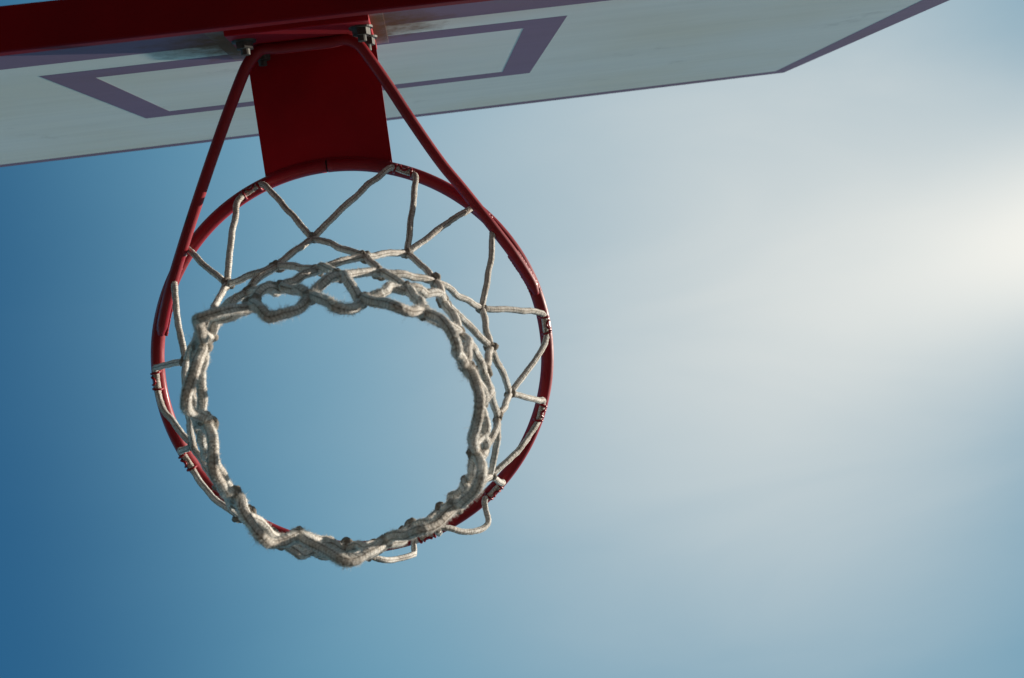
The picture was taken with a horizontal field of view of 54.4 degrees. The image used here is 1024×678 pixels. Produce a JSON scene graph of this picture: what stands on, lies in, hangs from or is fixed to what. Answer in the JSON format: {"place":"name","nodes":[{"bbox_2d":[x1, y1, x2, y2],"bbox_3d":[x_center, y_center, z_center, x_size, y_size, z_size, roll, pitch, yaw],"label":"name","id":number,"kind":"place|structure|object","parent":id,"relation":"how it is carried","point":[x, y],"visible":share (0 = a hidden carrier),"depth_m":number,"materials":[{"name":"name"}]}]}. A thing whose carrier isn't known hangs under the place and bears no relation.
{"place":"outdoors","nodes":[
{"label":"outdoors","id":0,"kind":"place"},
{"bbox_2d":[0,0,1023,677],"label":"sky","id":1,"kind":"structure","parent":0,"point":[781,432],"materials":[{"name":"blue"}]},
{"label":"ground","id":2,"kind":"structure","parent":0,"visible":0},
{"bbox_2d":[0,0,491,55],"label":"support frame","id":3,"kind":"object","parent":2,"relation":"on","point":[44,26],"visible":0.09,"depth_m":0.93,"materials":[{"name":"red paint"}]},
{"bbox_2d":[0,0,948,166],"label":"backboard","id":4,"kind":"object","parent":3,"relation":"attached to","point":[86,101],"visible":0.71,"depth_m":1.42,"materials":[{"name":"white paint"}]},
{"bbox_2d":[150,13,553,550],"bbox_3d":[-0.190,-0.036,1.132,0.472,0.190,0.605,-8,-83,-4],"label":"basketball hoop","id":5,"kind":"object","parent":4,"relation":"attached to","point":[317,93],"visible":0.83,"depth_m":1.14,"materials":[{"name":"red paint"}]},
{"bbox_2d":[152,164,548,570],"bbox_3d":[-0.167,0.057,0.976,0.464,0.403,0.462,-8,-83,-4],"label":"basketball net","id":6,"kind":"object","parent":5,"relation":"hanging from","point":[297,542],"visible":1,"depth_m":0.88,"materials":[{"name":"white fabric"}]}
]}

